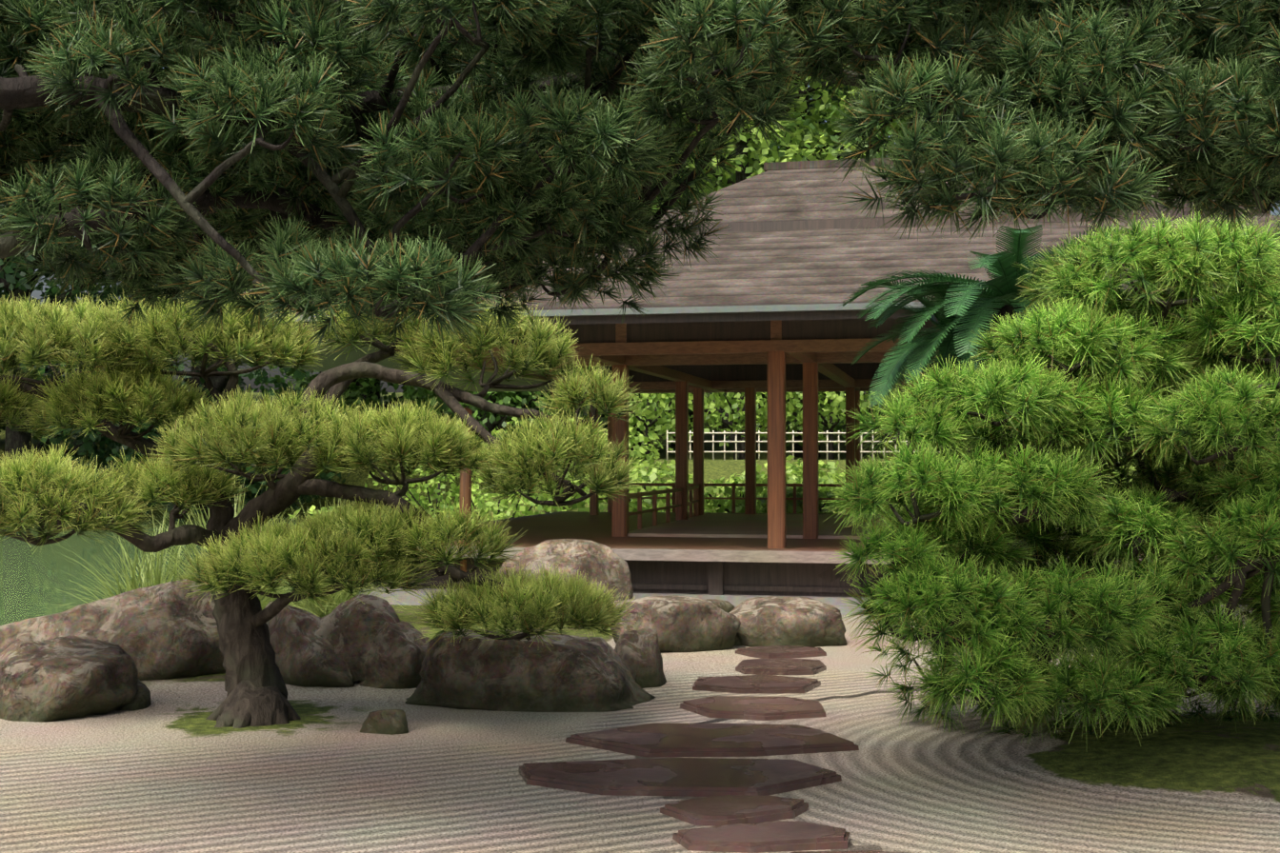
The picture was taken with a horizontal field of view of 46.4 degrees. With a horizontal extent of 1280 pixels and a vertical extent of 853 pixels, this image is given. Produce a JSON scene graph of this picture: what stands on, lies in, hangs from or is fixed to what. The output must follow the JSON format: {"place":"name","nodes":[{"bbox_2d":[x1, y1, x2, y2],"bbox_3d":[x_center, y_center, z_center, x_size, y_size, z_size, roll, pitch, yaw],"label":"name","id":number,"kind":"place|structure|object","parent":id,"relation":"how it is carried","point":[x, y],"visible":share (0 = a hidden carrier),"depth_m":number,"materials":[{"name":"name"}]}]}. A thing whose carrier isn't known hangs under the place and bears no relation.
{"place":"outdoors","nodes":[
{"label":"outdoors","id":0,"kind":"place"},
{"bbox_2d":[0,149,173,424],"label":"tree","id":1,"kind":"object","parent":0,"point":[47,370],"depth_m":50.94,"materials":[{"name":"green plant"}]},
{"bbox_2d":[0,513,399,625],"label":"pond water","id":2,"kind":"structure","parent":0,"point":[26,573],"depth_m":25.30,"materials":[{"name":"green liquid"}]},
{"bbox_2d":[0,392,1279,852],"bbox_3d":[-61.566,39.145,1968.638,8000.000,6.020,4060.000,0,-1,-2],"label":"ground","id":3,"kind":"structure","parent":0,"point":[171,768],"depth_m":6.99,"materials":[{"name":"beige sand"}]},
{"bbox_2d":[1,385,71,457],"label":"shrub","id":4,"kind":"object","parent":3,"relation":"on","point":[49,432],"visible":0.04,"depth_m":50.41,"materials":[{"name":"green plant"}]},
{"bbox_2d":[0,635,138,722],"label":"rock","id":5,"kind":"object","parent":3,"relation":"on","point":[63,678],"visible":0.88,"depth_m":8.64,"materials":[{"name":"grey stone"}]},
{"bbox_2d":[0,24,194,521],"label":"tree","id":6,"kind":"object","parent":3,"relation":"on","point":[14,441],"depth_m":43.14,"materials":[{"name":"green plant"}]},
{"bbox_2d":[0,580,225,680],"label":"rock","id":7,"kind":"object","parent":3,"relation":"on","point":[165,630],"visible":0.46,"depth_m":9.98,"materials":[{"name":"grey stone"}]},
{"bbox_2d":[114,679,151,710],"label":"rock","id":8,"kind":"object","parent":3,"relation":"on","point":[141,700],"visible":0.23,"depth_m":8.92,"materials":[{"name":"grey stone"}]},
{"bbox_2d":[20,503,268,615],"bbox_3d":[-3.892,1.144,11.870,2.008,1.171,2.213,-1,-1,35],"label":"grass clump","id":9,"kind":"object","parent":3,"relation":"on","point":[134,584],"visible":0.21,"depth_m":11.76,"materials":[{"name":"green plant"}]},
{"bbox_2d":[43,30,325,405],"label":"tree","id":10,"kind":"object","parent":3,"relation":"on","point":[194,369],"depth_m":60.59,"materials":[{"name":"green plant"}]},
{"bbox_2d":[29,28,404,522],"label":"tree","id":11,"kind":"object","parent":3,"relation":"on","point":[219,383],"visible":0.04,"depth_m":44.70,"materials":[{"name":"green plant"}]},
{"bbox_2d":[74,473,373,617],"bbox_3d":[-3.326,1.021,12.048,2.661,1.443,2.696,0,-1,-2],"label":"grass clump","id":12,"kind":"object","parent":3,"relation":"on","point":[265,601],"visible":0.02,"depth_m":11.78,"materials":[{"name":"green plant"}]},
{"bbox_2d":[264,601,354,687],"bbox_3d":[-2.282,1.453,9.937,0.932,0.559,0.750,0,-1,2],"label":"boulder","id":13,"kind":"object","parent":3,"relation":"on","point":[306,656],"visible":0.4,"depth_m":9.68,"materials":[{"name":"grey stone"}]},
{"bbox_2d":[0,285,647,728],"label":"pine tree","id":14,"kind":"object","parent":3,"relation":"on","point":[246,550],"visible":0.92,"depth_m":8.42,"materials":[{"name":"green plant"}]},
{"bbox_2d":[280,505,396,537],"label":"shrub","id":15,"kind":"object","parent":3,"relation":"on","point":[310,511],"visible":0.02,"depth_m":31.47,"materials":[{"name":"green plant"}]},
{"bbox_2d":[278,594,399,682],"bbox_3d":[-1.940,1.433,10.025,0.876,0.632,0.822,0,-1,22],"label":"rock","id":16,"kind":"object","parent":3,"relation":"on","point":[350,630],"visible":0.29,"depth_m":9.78,"materials":[{"name":"grey stone"}]},
{"bbox_2d":[324,378,383,419],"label":"shrub","id":17,"kind":"object","parent":3,"relation":"on","point":[347,396],"visible":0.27,"depth_m":51.12,"materials":[{"name":"green plant"}]},
{"bbox_2d":[276,497,435,618],"bbox_3d":[-2.660,1.154,13.313,2.299,1.282,2.354,0,-1,-2],"label":"grass clump","id":18,"kind":"object","parent":3,"relation":"on","point":[338,600],"visible":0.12,"depth_m":13.17,"materials":[{"name":"green plant"}]},
{"bbox_2d":[245,40,468,421],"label":"tree","id":19,"kind":"object","parent":3,"relation":"on","point":[303,382],"depth_m":53.64,"materials":[{"name":"green plant"}]},
{"bbox_2d":[360,709,408,735],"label":"rock","id":20,"kind":"object","parent":3,"relation":"on","point":[390,722],"visible":0.67,"depth_m":8.15,"materials":[{"name":"grey stone"}]},
{"bbox_2d":[359,620,431,689],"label":"round rock","id":21,"kind":"object","parent":3,"relation":"on","point":[395,657],"visible":0.62,"depth_m":9.61,"materials":[{"name":"grey stone"}]},
{"bbox_2d":[261,2,546,413],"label":"tree","id":22,"kind":"object","parent":3,"relation":"on","point":[370,392],"depth_m":57.43,"materials":[{"name":"green plant"}]},
{"bbox_2d":[364,457,497,520],"bbox_3d":[-5.374,1.969,38.504,3.502,3.271,2.793,0,-1,-2],"label":"shrub","id":23,"kind":"object","parent":3,"relation":"on","point":[437,495],"visible":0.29,"depth_m":38.21,"materials":[{"name":"green plant"}]},
{"bbox_2d":[397,385,469,426],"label":"shrub","id":24,"kind":"object","parent":3,"relation":"on","point":[442,412],"visible":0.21,"depth_m":51.97,"materials":[{"name":"green plant"}]},
{"bbox_2d":[425,510,503,523],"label":"shrub","id":25,"kind":"object","parent":3,"relation":"on","point":[501,518],"visible":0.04,"depth_m":30.25,"materials":[{"name":"green plant"}]},
{"bbox_2d":[459,406,472,588],"bbox_3d":[-1.779,0.865,15.214,0.125,2.134,0.130,-1,-1,34],"label":"branch prop pole","id":26,"kind":"object","parent":3,"relation":"on","point":[465,485],"visible":0.15,"depth_m":15.17,"materials":[{"name":"brown wood"}]},
{"bbox_2d":[369,144,639,490],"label":"tree","id":27,"kind":"object","parent":3,"relation":"on","point":[490,422],"visible":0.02,"depth_m":44.96,"materials":[{"name":"green plant"}]},
{"bbox_2d":[445,467,569,522],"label":"shrub","id":28,"kind":"object","parent":3,"relation":"on","point":[499,507],"visible":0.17,"depth_m":33.55,"materials":[{"name":"green plant"}]},
{"bbox_2d":[404,628,656,712],"bbox_3d":[-0.679,1.511,9.259,1.550,0.483,0.900,0,-1,3],"label":"rock","id":29,"kind":"object","parent":3,"relation":"on","point":[569,673],"visible":0.88,"depth_m":8.92,"materials":[{"name":"grey stone"}]},
{"bbox_2d":[477,408,601,515],"bbox_3d":[-2.489,1.204,39.028,3.349,3.390,3.943,0,-1,-2],"label":"shrub","id":30,"kind":"object","parent":3,"relation":"on","point":[497,432],"visible":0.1,"depth_m":38.52,"materials":[{"name":"green plant"}]},
{"bbox_2d":[494,539,633,623],"bbox_3d":[-0.674,1.459,13.819,1.470,0.829,0.881,1,-1,-25],"label":"boulder","id":31,"kind":"object","parent":3,"relation":"on","point":[600,563],"visible":0.4,"depth_m":13.68,"materials":[{"name":"grey stone"}]},
{"bbox_2d":[564,419,675,495],"bbox_3d":[-0.430,1.028,34.350,2.741,2.467,2.963,0,-1,-2],"label":"shrub","id":32,"kind":"object","parent":3,"relation":"on","point":[639,451],"visible":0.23,"depth_m":33.96,"materials":[{"name":"green plant"}]},
{"bbox_2d":[564,459,693,512],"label":"shrub","id":33,"kind":"object","parent":3,"relation":"on","point":[651,478],"visible":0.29,"depth_m":29.86,"materials":[{"name":"green plant"}]},
{"bbox_2d":[0,0,1279,355],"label":"pine tree","id":34,"kind":"object","parent":3,"relation":"on","point":[200,112],"visible":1,"depth_m":5.04,"materials":[{"name":"green plant"}]},
{"bbox_2d":[614,627,666,688],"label":"rock","id":35,"kind":"object","parent":3,"relation":"on","point":[638,651],"visible":0.65,"depth_m":9.71,"materials":[{"name":"grey stone"}]},
{"bbox_2d":[546,45,778,450],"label":"tree","id":36,"kind":"object","parent":3,"relation":"on","point":[605,426],"depth_m":47.91,"materials":[{"name":"green plant"}]},
{"bbox_2d":[628,392,718,459],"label":"shrub","id":37,"kind":"object","parent":3,"relation":"on","point":[650,416],"visible":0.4,"depth_m":38.29,"materials":[{"name":"green plant"}]},
{"bbox_2d":[610,595,740,652],"bbox_3d":[0.199,1.575,11.814,1.100,0.480,0.900,1,-1,-25],"label":"boulder","id":38,"kind":"object","parent":3,"relation":"on","point":[682,624],"visible":0.62,"depth_m":11.44,"materials":[{"name":"grey stone"}]},
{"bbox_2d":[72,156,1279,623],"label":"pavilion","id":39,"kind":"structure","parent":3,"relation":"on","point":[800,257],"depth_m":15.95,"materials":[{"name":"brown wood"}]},
{"bbox_2d":[518,758,841,797],"bbox_3d":[0.181,1.651,6.942,1.530,0.092,0.723,0,-1,-2],"label":"step stone","id":40,"kind":"object","parent":3,"relation":"on","point":[692,777],"visible":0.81,"depth_m":6.86,"materials":[{"name":"brown stone"}]},
{"bbox_2d":[537,26,844,447],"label":"tree","id":41,"kind":"object","parent":3,"relation":"on","point":[690,414],"depth_m":51.65,"materials":[{"name":"green plant"}]},
{"bbox_2d":[588,18,834,210],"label":"tree","id":42,"kind":"object","parent":3,"relation":"on","point":[790,104],"depth_m":58.60,"materials":[{"name":"green plant"}]},
{"bbox_2d":[565,722,859,758],"bbox_3d":[0.361,1.669,7.873,1.526,0.093,0.783,0,-1,-2],"label":"step stone","id":43,"kind":"object","parent":3,"relation":"on","point":[653,740],"visible":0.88,"depth_m":7.72,"materials":[{"name":"brown stone"}]},
{"bbox_2d":[706,599,734,613],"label":"rubble rock","id":44,"kind":"object","parent":3,"relation":"on","point":[727,607],"visible":0.21,"depth_m":14.20,"materials":[{"name":"grey stone"}]},
{"bbox_2d":[660,795,808,826],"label":"step stone","id":45,"kind":"object","parent":3,"relation":"on","point":[722,810],"visible":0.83,"depth_m":6.23,"materials":[{"name":"brown stone"}]},
{"bbox_2d":[734,636,741,645],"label":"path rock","id":46,"kind":"object","parent":3,"relation":"on","point":[737,642],"visible":0.02,"depth_m":11.91,"materials":[{"name":"stone"}]},
{"bbox_2d":[583,20,901,459],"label":"tree","id":47,"kind":"object","parent":3,"relation":"on","point":[746,170],"visible":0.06,"depth_m":42.93,"materials":[{"name":"green plant"}]},
{"bbox_2d":[688,392,798,459],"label":"shrub","id":48,"kind":"object","parent":3,"relation":"on","point":[735,418],"visible":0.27,"depth_m":38.61,"materials":[{"name":"green plant"}]},
{"bbox_2d":[692,471,800,513],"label":"shrub","id":49,"kind":"object","parent":3,"relation":"on","point":[722,505],"visible":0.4,"depth_m":28.45,"materials":[{"name":"green plant"}]},
{"bbox_2d":[680,696,826,720],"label":"step stone","id":50,"kind":"object","parent":3,"relation":"on","point":[756,709],"visible":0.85,"depth_m":8.73,"materials":[{"name":"brown stone"}]},
{"bbox_2d":[692,674,820,694],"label":"step stone","id":51,"kind":"object","parent":3,"relation":"on","point":[763,684],"visible":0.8,"depth_m":9.62,"materials":[{"name":"brown stone"}]},
{"bbox_2d":[672,820,850,852],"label":"step stone","id":52,"kind":"object","parent":3,"relation":"on","point":[773,837],"visible":0.91,"depth_m":5.76,"materials":[{"name":"brown stone"}]},
{"bbox_2d":[734,645,826,659],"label":"step stone","id":53,"kind":"object","parent":3,"relation":"on","point":[778,652],"visible":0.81,"depth_m":11.25,"materials":[{"name":"brown stone"}]},
{"bbox_2d":[735,658,826,675],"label":"step stone","id":54,"kind":"object","parent":3,"relation":"on","point":[783,667],"visible":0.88,"depth_m":10.45,"materials":[{"name":"brown stone"}]},
{"bbox_2d":[728,596,847,646],"bbox_3d":[1.129,1.608,12.193,1.150,0.432,0.900,0,-1,15],"label":"boulder","id":55,"kind":"object","parent":3,"relation":"on","point":[770,621],"visible":0.69,"depth_m":11.84,"materials":[{"name":"grey stone"}]},
{"bbox_2d":[730,455,860,514],"bbox_3d":[3.561,1.460,30.352,3.452,1.762,2.595,1,-1,-37],"label":"shrub","id":56,"kind":"object","parent":3,"relation":"on","point":[795,471],"visible":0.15,"depth_m":30.07,"materials":[{"name":"green plant"}]},
{"bbox_2d":[757,486,843,514],"bbox_3d":[2.885,1.667,27.073,1.770,1.217,1.327,1,-2,-41],"label":"railing","id":57,"kind":"object","parent":3,"relation":"on","point":[790,503],"visible":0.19,"depth_m":26.84,"materials":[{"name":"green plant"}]},
{"bbox_2d":[648,20,958,458],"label":"tree","id":58,"kind":"object","parent":3,"relation":"on","point":[798,448],"visible":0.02,"depth_m":46.83,"materials":[{"name":"green plant"}]},
{"bbox_2d":[666,430,941,459],"bbox_3d":[4.727,0.508,36.538,8.162,0.839,0.072,0,-1,-2],"label":"bamboo fence","id":59,"kind":"object","parent":3,"relation":"on","point":[758,441],"visible":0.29,"depth_m":36.47,"materials":[{"name":"white wood"}]},
{"bbox_2d":[708,78,899,418],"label":"tree","id":60,"kind":"object","parent":3,"relation":"on","point":[763,395],"depth_m":59.74,"materials":[{"name":"green plant"}]},
{"bbox_2d":[758,391,879,459],"bbox_3d":[4.594,-0.409,38.867,3.502,3.000,2.615,0,-1,-2],"label":"shrub","id":61,"kind":"object","parent":3,"relation":"on","point":[832,410],"visible":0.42,"depth_m":38.71,"materials":[{"name":"green plant"}]},
{"bbox_2d":[790,850,899,852],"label":"step stone","id":62,"kind":"object","parent":3,"relation":"on","point":[867,851],"visible":1,"depth_m":5.54,"materials":[{"name":"brown stone"}]},
{"bbox_2d":[866,490,916,514],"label":"shrub","id":63,"kind":"object","parent":3,"relation":"on","point":[892,506],"visible":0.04,"depth_m":28.76,"materials":[{"name":"green plant"}]},
{"bbox_2d":[864,391,920,451],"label":"shrub","id":64,"kind":"object","parent":3,"relation":"on","point":[867,396],"visible":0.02,"depth_m":40.19,"materials":[{"name":"green plant"}]},
{"bbox_2d":[788,8,1027,438],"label":"tree","id":65,"kind":"object","parent":3,"relation":"on","point":[830,91],"depth_m":52.65,"materials":[{"name":"green plant"}]},
{"bbox_2d":[761,8,1077,456],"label":"tree","id":66,"kind":"object","parent":3,"relation":"on","point":[808,122],"visible":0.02,"depth_m":43.15,"materials":[{"name":"green plant"}]},
{"bbox_2d":[850,278,1045,640],"bbox_3d":[2.674,0.403,12.032,1.929,3.212,2.141,0,-1,-2],"label":"cycad palm","id":67,"kind":"object","parent":3,"relation":"on","point":[898,362],"visible":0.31,"depth_m":11.66,"materials":[{"name":"green plant"}]},
{"bbox_2d":[839,224,1166,656],"bbox_3d":[2.844,0.262,11.448,2.529,3.471,2.503,0,-1,-2],"label":"cycad palm","id":68,"kind":"object","parent":3,"relation":"on","point":[1000,300],"visible":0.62,"depth_m":11.03,"materials":[{"name":"green plant"}]},
{"bbox_2d":[821,206,1279,745],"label":"pine tree","id":69,"kind":"object","parent":3,"relation":"on","point":[972,490],"visible":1,"depth_m":7.34,"materials":[{"name":"green plant"}]},
{"bbox_2d":[912,0,1277,453],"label":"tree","id":70,"kind":"object","parent":3,"relation":"on","point":[1033,110],"depth_m":43.17,"materials":[{"name":"green plant"}]},
{"bbox_2d":[1060,460,1179,513],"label":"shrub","id":71,"kind":"object","parent":3,"relation":"on","point":[1131,469],"depth_m":28.75,"materials":[{"name":"green plant"}]},
{"bbox_2d":[2,14,1279,393],"label":"sky","id":72,"kind":"structure","parent":0,"point":[35,294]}
]}

